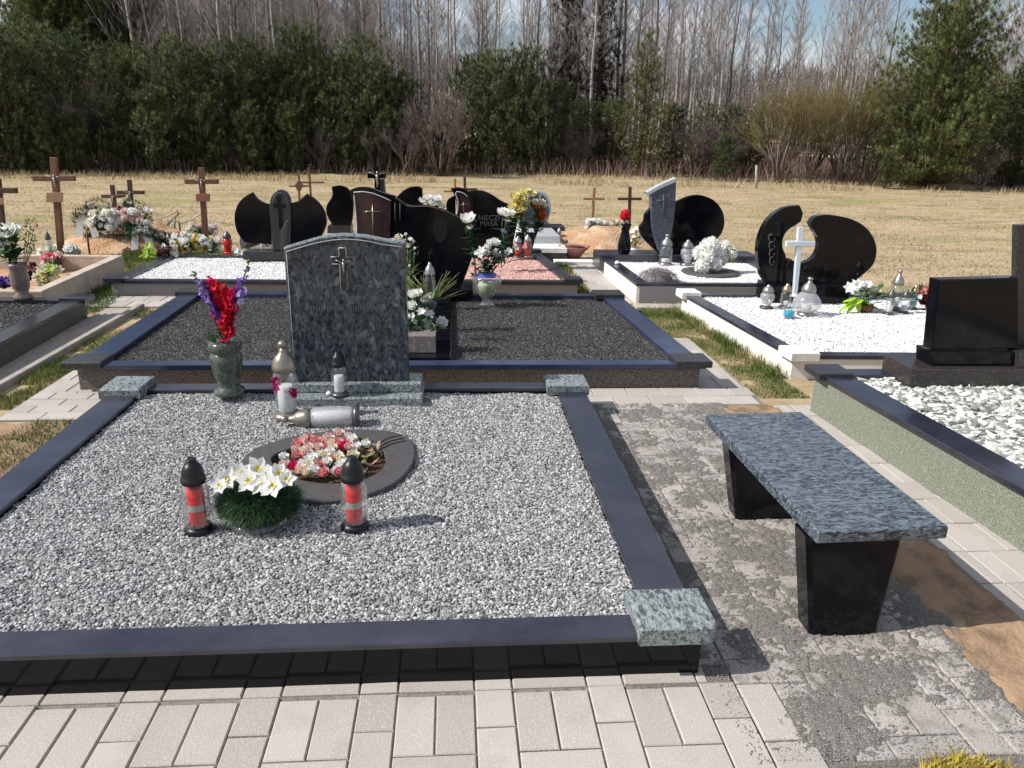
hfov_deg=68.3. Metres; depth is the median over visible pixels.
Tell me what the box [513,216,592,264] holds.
tomb
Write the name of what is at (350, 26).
birch tree
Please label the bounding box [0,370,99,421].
path
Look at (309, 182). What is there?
wooden cross
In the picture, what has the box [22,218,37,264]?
catkin branch
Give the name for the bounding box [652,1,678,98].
birch tree
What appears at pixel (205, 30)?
birch tree
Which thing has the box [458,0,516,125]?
birch tree
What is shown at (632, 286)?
grave border
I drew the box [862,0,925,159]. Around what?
birch tree
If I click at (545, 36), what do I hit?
birch tree
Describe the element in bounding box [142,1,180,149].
birch tree
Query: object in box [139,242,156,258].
flower arrangement
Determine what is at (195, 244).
flower arrangement
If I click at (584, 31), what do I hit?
birch tree
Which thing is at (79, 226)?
wreath
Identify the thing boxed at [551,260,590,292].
grass
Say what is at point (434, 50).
birch tree
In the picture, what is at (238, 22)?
birch tree
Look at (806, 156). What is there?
willow shrub
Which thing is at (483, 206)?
headstone
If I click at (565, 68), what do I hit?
spruce tree
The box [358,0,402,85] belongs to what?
birch tree
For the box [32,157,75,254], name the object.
wooden cross
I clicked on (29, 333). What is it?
grave border
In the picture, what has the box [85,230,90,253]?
stake
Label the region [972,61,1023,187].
pine tree
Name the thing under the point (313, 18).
birch tree
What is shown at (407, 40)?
birch tree
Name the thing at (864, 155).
pine tree
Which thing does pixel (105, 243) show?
mound
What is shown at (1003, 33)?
birch tree
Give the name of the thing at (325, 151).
bare shrub
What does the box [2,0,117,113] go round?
pine tree
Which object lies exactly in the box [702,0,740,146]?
birch tree
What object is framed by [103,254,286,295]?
grave border
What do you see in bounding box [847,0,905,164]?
birch tree
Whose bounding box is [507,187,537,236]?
yellow rose bouquet
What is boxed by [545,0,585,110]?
birch tree
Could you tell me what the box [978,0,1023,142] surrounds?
birch tree
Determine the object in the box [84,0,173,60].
birch tree
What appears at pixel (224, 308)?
gladiolus bouquet
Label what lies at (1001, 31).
birch tree
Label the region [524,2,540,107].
birch tree
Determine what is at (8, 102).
pine tree
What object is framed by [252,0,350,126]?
birch tree
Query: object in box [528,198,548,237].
orange bouquet
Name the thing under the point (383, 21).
birch tree
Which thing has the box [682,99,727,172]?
pine tree
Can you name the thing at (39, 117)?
pine tree
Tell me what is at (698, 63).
birch tree
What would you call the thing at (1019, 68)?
pine tree
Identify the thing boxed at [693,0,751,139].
birch tree
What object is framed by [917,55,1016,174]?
pine tree
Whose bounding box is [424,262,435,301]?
grave lantern
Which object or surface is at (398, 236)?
narcissus spray
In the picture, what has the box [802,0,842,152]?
birch tree
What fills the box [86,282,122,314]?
grass
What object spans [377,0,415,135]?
birch tree
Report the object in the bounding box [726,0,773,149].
birch tree
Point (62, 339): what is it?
concrete path
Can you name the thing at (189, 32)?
birch tree
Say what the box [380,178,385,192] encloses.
stone post
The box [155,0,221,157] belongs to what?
birch tree
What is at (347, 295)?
headstone
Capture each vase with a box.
[6,262,33,299]
[208,337,245,397]
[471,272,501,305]
[515,232,524,252]
[526,232,534,253]
[618,223,631,253]
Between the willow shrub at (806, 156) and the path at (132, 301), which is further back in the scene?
the willow shrub at (806, 156)
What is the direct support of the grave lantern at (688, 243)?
on the gravel at (745, 271)
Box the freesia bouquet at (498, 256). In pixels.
[470,237,512,274]
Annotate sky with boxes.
[0,0,1023,132]
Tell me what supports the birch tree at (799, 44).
on the forest floor
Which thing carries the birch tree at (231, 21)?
on the forest floor
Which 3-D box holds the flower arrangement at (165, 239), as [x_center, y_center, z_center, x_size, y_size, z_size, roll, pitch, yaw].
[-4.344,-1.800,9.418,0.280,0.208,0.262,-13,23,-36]
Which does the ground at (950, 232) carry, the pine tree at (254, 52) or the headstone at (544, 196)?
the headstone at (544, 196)
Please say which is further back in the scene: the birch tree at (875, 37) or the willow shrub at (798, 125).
the birch tree at (875, 37)
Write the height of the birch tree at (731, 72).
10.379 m
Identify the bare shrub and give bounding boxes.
[32,73,131,169]
[118,122,156,169]
[209,134,250,172]
[297,125,337,172]
[351,123,392,172]
[378,109,436,175]
[399,77,474,175]
[556,124,601,173]
[666,112,718,176]
[695,108,754,174]
[961,144,1010,190]
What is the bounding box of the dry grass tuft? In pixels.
[406,271,466,300]
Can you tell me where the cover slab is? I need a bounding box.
[408,297,451,359]
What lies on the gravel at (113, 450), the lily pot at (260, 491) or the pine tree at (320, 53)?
the lily pot at (260, 491)
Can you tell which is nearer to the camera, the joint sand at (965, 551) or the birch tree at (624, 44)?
the joint sand at (965, 551)
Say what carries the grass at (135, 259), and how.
on the ground at (950, 232)
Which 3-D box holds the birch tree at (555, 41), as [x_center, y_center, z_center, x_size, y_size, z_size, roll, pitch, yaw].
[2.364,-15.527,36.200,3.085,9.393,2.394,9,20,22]
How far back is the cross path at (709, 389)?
4.90 m
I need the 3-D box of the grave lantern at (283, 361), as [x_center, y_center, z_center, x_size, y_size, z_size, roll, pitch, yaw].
[-1.189,-0.023,3.955,0.151,0.424,0.151,0,19,-4]
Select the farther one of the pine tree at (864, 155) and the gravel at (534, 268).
the pine tree at (864, 155)
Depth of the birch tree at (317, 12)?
29.73 m
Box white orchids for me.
[232,247,259,254]
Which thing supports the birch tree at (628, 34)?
on the forest floor
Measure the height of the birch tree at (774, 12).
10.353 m
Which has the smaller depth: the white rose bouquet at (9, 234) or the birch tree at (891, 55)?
the white rose bouquet at (9, 234)
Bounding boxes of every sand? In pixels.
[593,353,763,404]
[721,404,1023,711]
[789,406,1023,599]
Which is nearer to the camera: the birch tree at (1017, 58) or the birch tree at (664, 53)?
the birch tree at (1017, 58)
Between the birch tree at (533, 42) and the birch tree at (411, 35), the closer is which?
the birch tree at (411, 35)
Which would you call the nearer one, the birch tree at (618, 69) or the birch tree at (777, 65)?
the birch tree at (618, 69)
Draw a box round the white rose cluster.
[419,193,445,208]
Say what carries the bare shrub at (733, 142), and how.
on the forest floor
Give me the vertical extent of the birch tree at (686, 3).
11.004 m
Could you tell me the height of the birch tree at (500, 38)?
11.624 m
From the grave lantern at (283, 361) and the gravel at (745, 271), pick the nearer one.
the grave lantern at (283, 361)
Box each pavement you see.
[0,663,828,767]
[596,404,1023,761]
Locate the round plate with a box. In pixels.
[681,267,739,277]
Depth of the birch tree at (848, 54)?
32.60 m
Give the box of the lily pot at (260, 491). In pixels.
[209,457,307,535]
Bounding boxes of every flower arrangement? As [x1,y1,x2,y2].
[0,275,11,288]
[27,261,37,280]
[31,263,63,284]
[36,243,56,253]
[39,250,64,266]
[62,243,80,254]
[84,208,118,232]
[114,206,152,230]
[117,197,133,207]
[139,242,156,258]
[155,232,172,245]
[155,243,178,257]
[169,230,201,240]
[169,237,206,253]
[185,221,220,235]
[200,234,221,253]
[584,217,619,228]
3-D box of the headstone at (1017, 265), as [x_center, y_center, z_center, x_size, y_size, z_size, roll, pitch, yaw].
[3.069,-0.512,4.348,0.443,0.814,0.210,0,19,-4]
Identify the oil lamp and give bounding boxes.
[783,310,794,318]
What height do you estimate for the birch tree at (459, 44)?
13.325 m
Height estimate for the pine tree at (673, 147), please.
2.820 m
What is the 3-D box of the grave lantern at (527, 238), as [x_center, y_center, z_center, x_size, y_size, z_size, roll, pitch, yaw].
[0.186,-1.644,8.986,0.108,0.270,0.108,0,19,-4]
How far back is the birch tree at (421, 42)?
42.70 m
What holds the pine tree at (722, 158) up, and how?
on the ground at (950, 232)
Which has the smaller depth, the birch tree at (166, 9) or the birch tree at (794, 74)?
the birch tree at (166, 9)
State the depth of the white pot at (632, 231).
9.90 m
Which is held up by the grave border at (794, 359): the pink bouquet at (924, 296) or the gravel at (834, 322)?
the gravel at (834, 322)
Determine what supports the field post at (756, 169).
on the ground at (950, 232)
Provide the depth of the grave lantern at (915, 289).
6.76 m
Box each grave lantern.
[45,231,52,250]
[180,457,214,536]
[222,231,233,253]
[270,340,298,421]
[281,404,359,427]
[331,351,348,397]
[340,455,368,533]
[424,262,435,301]
[513,236,522,257]
[523,234,531,257]
[658,234,672,265]
[680,239,693,265]
[759,284,774,308]
[779,283,791,308]
[792,277,821,316]
[883,289,895,314]
[890,269,904,310]
[898,289,910,313]
[907,285,919,309]
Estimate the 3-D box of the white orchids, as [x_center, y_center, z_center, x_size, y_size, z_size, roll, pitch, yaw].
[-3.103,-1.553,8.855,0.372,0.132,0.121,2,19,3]
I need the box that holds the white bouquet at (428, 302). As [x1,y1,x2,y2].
[407,288,447,330]
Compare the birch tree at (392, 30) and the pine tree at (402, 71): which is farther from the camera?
the birch tree at (392, 30)
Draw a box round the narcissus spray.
[389,232,423,319]
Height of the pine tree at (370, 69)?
4.746 m
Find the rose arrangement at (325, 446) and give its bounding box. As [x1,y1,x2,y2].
[278,427,380,476]
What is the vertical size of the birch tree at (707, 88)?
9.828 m
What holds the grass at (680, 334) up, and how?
on the ground at (950, 232)
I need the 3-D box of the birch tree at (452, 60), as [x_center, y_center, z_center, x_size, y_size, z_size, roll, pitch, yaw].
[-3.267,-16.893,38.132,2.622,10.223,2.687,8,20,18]
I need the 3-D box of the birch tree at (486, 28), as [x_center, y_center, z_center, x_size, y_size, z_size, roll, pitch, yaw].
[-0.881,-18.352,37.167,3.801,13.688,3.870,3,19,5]
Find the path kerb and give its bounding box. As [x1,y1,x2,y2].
[0,303,144,392]
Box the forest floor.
[0,123,1023,186]
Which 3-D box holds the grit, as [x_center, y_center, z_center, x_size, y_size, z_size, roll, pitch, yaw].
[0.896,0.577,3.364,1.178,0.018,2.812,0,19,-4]
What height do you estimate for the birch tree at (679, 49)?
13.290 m
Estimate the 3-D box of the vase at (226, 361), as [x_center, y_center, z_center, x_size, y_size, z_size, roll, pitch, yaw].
[-1.591,-0.093,4.217,0.176,0.315,0.176,0,19,-4]
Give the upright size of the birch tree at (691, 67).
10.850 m
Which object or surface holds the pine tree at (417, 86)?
on the forest floor
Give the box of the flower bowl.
[558,244,589,258]
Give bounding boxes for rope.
[153,210,177,220]
[180,212,200,224]
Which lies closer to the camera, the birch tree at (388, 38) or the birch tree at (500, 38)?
the birch tree at (388, 38)
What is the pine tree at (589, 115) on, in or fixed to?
on the forest floor
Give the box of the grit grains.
[598,408,1023,763]
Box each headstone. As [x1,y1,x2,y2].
[234,189,326,259]
[276,233,424,409]
[325,185,354,234]
[350,187,476,297]
[397,186,422,204]
[446,187,517,255]
[525,190,564,231]
[638,177,724,253]
[755,205,876,302]
[882,275,1023,388]
[1009,223,1023,367]
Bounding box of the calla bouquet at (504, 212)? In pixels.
[492,207,523,267]
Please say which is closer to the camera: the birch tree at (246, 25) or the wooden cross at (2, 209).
the wooden cross at (2, 209)
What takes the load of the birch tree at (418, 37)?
on the forest floor
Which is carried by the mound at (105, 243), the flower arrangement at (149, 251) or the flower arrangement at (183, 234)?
the flower arrangement at (183, 234)
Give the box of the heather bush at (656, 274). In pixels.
[637,266,679,281]
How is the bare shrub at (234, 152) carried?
on the ground at (950, 232)
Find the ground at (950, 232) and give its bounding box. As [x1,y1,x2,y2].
[0,126,1023,764]
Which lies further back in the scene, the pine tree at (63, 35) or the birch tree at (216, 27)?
the birch tree at (216, 27)
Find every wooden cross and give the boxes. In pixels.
[0,179,17,223]
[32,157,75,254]
[101,185,125,205]
[116,180,144,206]
[184,167,218,237]
[289,170,308,200]
[301,168,323,195]
[444,178,455,191]
[463,176,476,190]
[583,187,604,218]
[617,187,641,227]
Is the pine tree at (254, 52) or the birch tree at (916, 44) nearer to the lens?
the pine tree at (254, 52)
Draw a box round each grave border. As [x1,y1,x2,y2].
[0,254,124,297]
[0,294,94,367]
[0,374,716,697]
[61,288,712,391]
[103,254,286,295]
[462,248,582,292]
[593,249,756,303]
[676,288,923,378]
[804,364,1023,552]
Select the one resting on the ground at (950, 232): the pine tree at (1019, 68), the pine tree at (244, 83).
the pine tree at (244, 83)
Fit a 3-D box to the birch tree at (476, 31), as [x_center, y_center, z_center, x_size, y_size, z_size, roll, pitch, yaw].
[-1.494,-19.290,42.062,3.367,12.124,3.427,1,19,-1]
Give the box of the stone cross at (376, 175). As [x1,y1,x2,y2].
[367,165,386,190]
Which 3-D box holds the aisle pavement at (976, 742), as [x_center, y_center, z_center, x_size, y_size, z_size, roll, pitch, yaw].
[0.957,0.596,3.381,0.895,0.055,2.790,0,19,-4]
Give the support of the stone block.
on the cover slab
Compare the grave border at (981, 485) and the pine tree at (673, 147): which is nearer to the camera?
the grave border at (981, 485)
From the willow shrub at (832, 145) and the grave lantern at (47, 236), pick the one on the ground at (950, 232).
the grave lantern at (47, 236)
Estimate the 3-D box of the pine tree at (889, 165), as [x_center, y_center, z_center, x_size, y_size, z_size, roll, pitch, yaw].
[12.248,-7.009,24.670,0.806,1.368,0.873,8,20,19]
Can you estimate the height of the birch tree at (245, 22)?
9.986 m
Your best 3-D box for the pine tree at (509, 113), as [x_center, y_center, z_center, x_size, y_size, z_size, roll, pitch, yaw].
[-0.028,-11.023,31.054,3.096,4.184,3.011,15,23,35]
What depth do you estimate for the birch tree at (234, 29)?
31.18 m
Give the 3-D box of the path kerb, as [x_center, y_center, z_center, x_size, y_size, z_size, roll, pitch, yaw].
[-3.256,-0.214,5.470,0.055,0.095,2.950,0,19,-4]
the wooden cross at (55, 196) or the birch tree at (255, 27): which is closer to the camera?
the wooden cross at (55, 196)
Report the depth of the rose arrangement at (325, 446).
3.42 m
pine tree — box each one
[0,0,33,88]
[0,0,99,114]
[0,14,94,164]
[0,15,82,154]
[0,22,58,172]
[0,55,26,149]
[0,60,31,165]
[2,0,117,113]
[2,116,43,173]
[18,0,143,114]
[18,15,107,142]
[23,31,121,156]
[23,100,72,173]
[54,105,94,171]
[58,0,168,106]
[61,40,162,164]
[89,32,175,154]
[91,93,143,171]
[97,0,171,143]
[112,55,181,165]
[128,29,232,168]
[128,81,182,172]
[157,47,262,167]
[160,42,234,157]
[178,90,231,173]
[194,29,289,167]
[221,98,274,173]
[230,39,299,156]
[236,45,315,168]
[255,14,339,168]
[268,99,309,173]
[290,46,381,167]
[291,42,347,161]
[311,30,410,170]
[330,120,364,172]
[338,58,417,150]
[365,66,424,168]
[372,123,396,173]
[387,78,436,167]
[431,131,447,172]
[434,49,506,168]
[451,43,537,172]
[486,62,542,160]
[489,37,564,172]
[522,74,586,171]
[557,96,607,168]
[590,98,635,170]
[608,25,673,174]
[648,100,695,172]
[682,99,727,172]
[708,131,739,180]
[709,102,758,175]
[732,107,780,171]
[838,83,900,171]
[863,0,1023,187]
[867,84,922,176]
[874,149,898,188]
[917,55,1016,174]
[960,69,1023,178]
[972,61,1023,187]
[988,49,1023,170]
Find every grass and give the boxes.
[0,160,1022,194]
[0,306,158,409]
[0,362,69,409]
[0,417,75,477]
[2,165,1023,308]
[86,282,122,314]
[91,248,236,299]
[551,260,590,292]
[637,307,810,398]
[665,304,788,378]
[912,737,1023,767]
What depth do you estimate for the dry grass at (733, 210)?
16.17 m
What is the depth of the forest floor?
29.40 m
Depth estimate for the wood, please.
64.98 m
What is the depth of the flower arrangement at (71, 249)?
8.51 m
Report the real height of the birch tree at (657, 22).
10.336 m
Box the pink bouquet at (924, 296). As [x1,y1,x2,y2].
[914,284,928,309]
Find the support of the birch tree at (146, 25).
on the forest floor
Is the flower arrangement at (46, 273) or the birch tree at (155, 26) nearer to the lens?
the flower arrangement at (46, 273)
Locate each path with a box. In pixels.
[0,308,128,379]
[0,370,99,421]
[85,287,175,307]
[565,258,681,308]
[587,338,759,404]
[774,405,1023,620]
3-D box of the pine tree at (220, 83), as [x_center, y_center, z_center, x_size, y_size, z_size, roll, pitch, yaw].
[-10.123,-9.244,25.445,3.632,4.062,3.202,4,19,7]
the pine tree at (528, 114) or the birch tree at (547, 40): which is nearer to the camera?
the pine tree at (528, 114)
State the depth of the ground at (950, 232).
16.88 m
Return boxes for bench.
[705,412,947,636]
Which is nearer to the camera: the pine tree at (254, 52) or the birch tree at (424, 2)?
the pine tree at (254, 52)
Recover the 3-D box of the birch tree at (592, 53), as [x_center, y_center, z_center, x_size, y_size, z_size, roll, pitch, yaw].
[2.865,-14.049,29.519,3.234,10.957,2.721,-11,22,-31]
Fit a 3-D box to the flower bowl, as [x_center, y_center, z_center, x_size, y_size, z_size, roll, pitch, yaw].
[0.813,-1.739,9.944,0.420,0.175,0.420,0,19,-4]
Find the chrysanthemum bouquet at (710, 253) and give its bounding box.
[692,236,737,272]
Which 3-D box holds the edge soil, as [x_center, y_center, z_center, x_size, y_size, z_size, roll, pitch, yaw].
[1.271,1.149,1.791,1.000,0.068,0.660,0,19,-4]
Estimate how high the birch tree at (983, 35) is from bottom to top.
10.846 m
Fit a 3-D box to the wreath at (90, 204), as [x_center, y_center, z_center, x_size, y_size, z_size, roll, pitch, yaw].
[-5.395,-2.211,9.948,0.598,0.563,0.366,0,19,-4]
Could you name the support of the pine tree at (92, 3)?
on the forest floor
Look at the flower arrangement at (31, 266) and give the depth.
7.33 m
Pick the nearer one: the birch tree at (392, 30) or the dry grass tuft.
the dry grass tuft
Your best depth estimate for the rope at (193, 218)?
11.42 m
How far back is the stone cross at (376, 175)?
11.95 m
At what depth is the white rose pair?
6.55 m
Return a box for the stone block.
[408,329,435,352]
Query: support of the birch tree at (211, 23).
on the forest floor
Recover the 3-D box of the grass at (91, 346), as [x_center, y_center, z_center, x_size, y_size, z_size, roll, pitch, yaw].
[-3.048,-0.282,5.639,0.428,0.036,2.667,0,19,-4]
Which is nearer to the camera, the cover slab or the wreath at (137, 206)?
the cover slab
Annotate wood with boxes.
[1,0,1019,145]
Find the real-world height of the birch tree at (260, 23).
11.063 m
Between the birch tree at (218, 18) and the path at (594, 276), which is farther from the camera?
the birch tree at (218, 18)
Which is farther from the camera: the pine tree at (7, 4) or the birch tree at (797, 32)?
the birch tree at (797, 32)
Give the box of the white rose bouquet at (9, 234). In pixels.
[0,222,25,262]
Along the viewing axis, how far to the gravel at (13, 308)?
6.03 m
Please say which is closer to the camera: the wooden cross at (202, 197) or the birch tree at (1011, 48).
the wooden cross at (202, 197)
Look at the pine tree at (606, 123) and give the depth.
28.23 m
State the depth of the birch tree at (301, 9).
29.40 m
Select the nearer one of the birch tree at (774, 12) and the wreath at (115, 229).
the wreath at (115, 229)
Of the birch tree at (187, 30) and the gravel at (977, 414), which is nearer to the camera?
the gravel at (977, 414)
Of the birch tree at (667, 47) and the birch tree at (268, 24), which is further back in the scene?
the birch tree at (667, 47)
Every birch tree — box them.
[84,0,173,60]
[96,0,140,53]
[100,0,164,53]
[110,0,160,119]
[118,0,191,148]
[121,0,169,70]
[131,0,176,147]
[132,0,183,150]
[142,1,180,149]
[146,0,213,72]
[148,0,205,158]
[153,0,208,149]
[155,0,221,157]
[164,0,214,126]
[164,0,234,108]
[167,0,218,149]
[175,0,210,139]
[181,0,229,69]
[185,1,212,79]
[189,0,242,137]
[194,0,269,54]
[194,0,284,65]
[195,0,229,93]
[195,0,253,84]
[202,0,273,121]
[203,0,239,137]
[203,1,249,127]
[205,0,263,89]
[209,0,267,79]
[225,0,264,139]
[230,0,280,156]
[240,0,274,142]
[241,0,287,146]
[241,0,307,149]
[241,0,310,54]
[249,0,283,116]
[249,0,313,141]
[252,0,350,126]
[258,0,327,79]
[268,0,355,120]
[269,0,323,78]
[272,0,299,150]
[281,0,348,125]
[282,0,335,49]
[285,0,335,72]
[285,0,349,127]
[309,0,344,82]
[313,0,337,87]
[319,0,385,146]
[320,0,403,104]
[323,0,359,110]
[326,0,377,128]
[327,1,380,83]
[329,0,382,125]
[333,0,377,57]
[339,2,393,92]
[342,6,376,121]
[348,0,401,129]
[354,0,420,107]
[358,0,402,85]
[359,0,412,68]
[366,0,409,114]
[366,6,400,72]
[372,0,446,155]
[375,0,426,94]
[376,0,436,108]
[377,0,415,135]
[384,0,421,117]
[388,0,433,95]
[389,0,460,151]
[395,0,468,146]
[409,0,444,125]
[413,0,456,152]
[414,0,453,99]
[416,0,446,144]
[423,0,477,148]
[427,0,475,150]
[435,0,475,125]
[452,0,498,141]
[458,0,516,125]
[458,0,518,102]
[459,0,531,129]
[461,0,509,102]
[463,0,513,68]
[490,0,519,135]
[497,0,544,150]
[498,0,547,108]
[504,8,522,130]
[508,0,568,154]
[516,0,544,124]
[517,0,579,157]
[517,0,594,152]
[519,1,546,140]
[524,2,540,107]
[530,0,572,111]
[531,2,585,109]
[539,1,574,142]
[543,0,604,111]
[544,0,596,84]
[544,0,600,150]
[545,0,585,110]
[545,2,607,113]
[552,0,625,163]
[565,0,636,96]
[568,21,583,119]
[575,2,611,113]
[582,0,670,98]
[582,1,625,138]
[593,0,672,162]
[596,0,691,160]
[597,3,621,117]
[605,0,635,152]
[614,0,670,158]
[615,0,690,160]
[615,1,634,109]
[623,0,659,155]
[623,0,665,154]
[627,0,681,140]
[629,0,680,151]
[641,0,686,149]
[646,0,709,156]
[647,0,687,145]
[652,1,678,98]
[653,14,686,137]
[658,0,705,141]
[659,1,684,147]
[662,0,705,146]
[664,0,720,158]
[675,0,730,158]
[680,1,712,134]
[682,0,719,131]
[683,0,735,157]
[686,0,772,160]
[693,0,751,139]
[696,0,730,105]
[698,0,764,129]
[700,0,754,127]
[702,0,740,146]
[711,0,741,113]
[720,0,768,137]
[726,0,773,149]
[739,0,797,152]
[750,0,786,154]
[750,0,788,134]
[755,0,799,157]
[773,4,815,143]
[774,0,815,150]
[777,0,814,148]
[779,0,822,148]
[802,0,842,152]
[818,3,845,131]
[820,0,881,163]
[822,0,898,163]
[823,0,876,165]
[823,0,885,148]
[835,0,892,157]
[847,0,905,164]
[848,0,909,156]
[850,0,895,92]
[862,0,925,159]
[886,1,946,155]
[891,2,933,99]
[936,0,983,161]
[959,1,1003,150]
[973,0,1023,164]
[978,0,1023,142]
[985,0,1023,141]
[986,0,1023,160]
[989,0,1011,83]
[995,3,1023,129]
[1009,18,1023,160]
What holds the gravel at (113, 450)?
on the grave border at (667, 623)
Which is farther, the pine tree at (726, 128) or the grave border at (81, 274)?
the pine tree at (726, 128)
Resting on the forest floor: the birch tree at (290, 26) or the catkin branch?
the birch tree at (290, 26)
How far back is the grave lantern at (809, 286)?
6.43 m
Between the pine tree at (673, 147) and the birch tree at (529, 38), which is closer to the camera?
the pine tree at (673, 147)
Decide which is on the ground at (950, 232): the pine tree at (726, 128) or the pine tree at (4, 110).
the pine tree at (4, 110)
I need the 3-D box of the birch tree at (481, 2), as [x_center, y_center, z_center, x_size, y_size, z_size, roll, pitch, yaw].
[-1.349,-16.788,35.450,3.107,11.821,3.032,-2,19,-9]
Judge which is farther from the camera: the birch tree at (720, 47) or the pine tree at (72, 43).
the birch tree at (720, 47)
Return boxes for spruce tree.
[542,0,591,159]
[569,0,629,162]
[910,0,962,162]
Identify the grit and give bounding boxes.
[592,402,1023,767]
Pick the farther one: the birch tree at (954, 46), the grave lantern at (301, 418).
the birch tree at (954, 46)
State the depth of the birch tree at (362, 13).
30.23 m
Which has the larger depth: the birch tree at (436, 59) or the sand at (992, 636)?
the birch tree at (436, 59)
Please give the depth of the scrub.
26.70 m
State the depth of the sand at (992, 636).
2.72 m
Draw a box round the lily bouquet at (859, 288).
[840,278,888,313]
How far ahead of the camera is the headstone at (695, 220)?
8.86 m
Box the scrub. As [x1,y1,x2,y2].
[0,146,1023,189]
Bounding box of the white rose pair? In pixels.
[460,211,483,294]
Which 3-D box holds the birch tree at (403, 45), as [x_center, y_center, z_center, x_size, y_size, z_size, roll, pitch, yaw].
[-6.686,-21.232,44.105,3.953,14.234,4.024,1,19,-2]
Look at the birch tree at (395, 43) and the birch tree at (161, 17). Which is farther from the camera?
the birch tree at (395, 43)
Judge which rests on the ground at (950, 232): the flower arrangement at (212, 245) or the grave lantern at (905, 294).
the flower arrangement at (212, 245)
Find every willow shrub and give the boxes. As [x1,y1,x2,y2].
[733,69,853,182]
[769,75,885,174]
[784,66,918,181]
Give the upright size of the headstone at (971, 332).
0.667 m
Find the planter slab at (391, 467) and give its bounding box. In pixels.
[241,429,414,509]
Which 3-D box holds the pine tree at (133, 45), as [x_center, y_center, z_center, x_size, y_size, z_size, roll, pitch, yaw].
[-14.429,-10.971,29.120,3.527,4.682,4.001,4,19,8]
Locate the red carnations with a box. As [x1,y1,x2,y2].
[618,209,630,226]
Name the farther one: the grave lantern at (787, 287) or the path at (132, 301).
the path at (132, 301)
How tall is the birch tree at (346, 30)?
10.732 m
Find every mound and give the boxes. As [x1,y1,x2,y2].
[64,220,187,253]
[556,225,652,252]
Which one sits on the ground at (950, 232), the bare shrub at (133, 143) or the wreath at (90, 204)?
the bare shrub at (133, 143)
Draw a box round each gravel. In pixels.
[0,303,55,330]
[0,392,632,631]
[113,297,668,360]
[133,257,285,278]
[464,254,560,279]
[620,262,760,282]
[702,297,926,351]
[856,377,1023,468]
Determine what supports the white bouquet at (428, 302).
on the cover slab
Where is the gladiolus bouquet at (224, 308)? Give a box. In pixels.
[190,259,250,343]
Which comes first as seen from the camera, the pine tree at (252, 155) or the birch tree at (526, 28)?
the pine tree at (252, 155)
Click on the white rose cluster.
(435, 200)
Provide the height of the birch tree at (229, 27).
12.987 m
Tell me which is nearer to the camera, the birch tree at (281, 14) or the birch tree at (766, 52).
the birch tree at (281, 14)
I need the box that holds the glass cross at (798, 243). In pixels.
[785,226,814,296]
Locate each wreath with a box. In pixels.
[71,204,104,237]
[78,195,116,232]
[100,205,131,237]
[117,197,154,231]
[123,224,163,249]
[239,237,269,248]
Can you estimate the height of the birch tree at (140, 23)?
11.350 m
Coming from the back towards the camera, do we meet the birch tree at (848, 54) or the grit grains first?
the birch tree at (848, 54)
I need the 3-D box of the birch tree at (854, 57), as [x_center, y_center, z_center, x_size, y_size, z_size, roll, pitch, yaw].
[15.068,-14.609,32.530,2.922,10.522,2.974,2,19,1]
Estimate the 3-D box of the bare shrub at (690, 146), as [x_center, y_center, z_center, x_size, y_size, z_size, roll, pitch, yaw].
[6.497,-8.623,27.212,1.964,2.434,2.183,-15,25,-40]
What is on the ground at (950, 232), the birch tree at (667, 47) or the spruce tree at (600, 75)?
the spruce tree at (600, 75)
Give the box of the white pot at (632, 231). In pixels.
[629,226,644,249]
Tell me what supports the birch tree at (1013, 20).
on the forest floor
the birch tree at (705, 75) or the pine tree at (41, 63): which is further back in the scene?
the birch tree at (705, 75)
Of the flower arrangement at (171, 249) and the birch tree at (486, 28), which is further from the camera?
the birch tree at (486, 28)
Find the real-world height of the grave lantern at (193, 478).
0.300 m
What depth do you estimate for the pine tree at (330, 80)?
25.56 m
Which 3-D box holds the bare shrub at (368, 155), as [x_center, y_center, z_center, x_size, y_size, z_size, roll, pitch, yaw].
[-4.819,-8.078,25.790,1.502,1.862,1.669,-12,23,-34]
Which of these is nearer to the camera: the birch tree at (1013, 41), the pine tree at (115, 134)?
the pine tree at (115, 134)
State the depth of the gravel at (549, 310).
5.68 m
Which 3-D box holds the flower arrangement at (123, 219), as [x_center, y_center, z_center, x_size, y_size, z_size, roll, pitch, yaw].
[-4.769,-2.082,9.514,0.530,0.310,0.203,0,19,-4]
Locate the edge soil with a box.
[842,759,1023,767]
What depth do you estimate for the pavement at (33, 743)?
2.12 m
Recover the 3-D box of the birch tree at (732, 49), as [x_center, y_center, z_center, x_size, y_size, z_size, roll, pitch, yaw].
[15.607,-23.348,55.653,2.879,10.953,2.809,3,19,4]
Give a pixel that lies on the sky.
(816, 7)
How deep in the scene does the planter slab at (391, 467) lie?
3.44 m
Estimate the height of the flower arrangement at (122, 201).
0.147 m
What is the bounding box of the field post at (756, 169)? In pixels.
[755,165,757,188]
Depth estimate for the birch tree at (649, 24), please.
39.09 m
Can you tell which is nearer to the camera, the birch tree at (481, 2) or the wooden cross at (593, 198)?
the wooden cross at (593, 198)

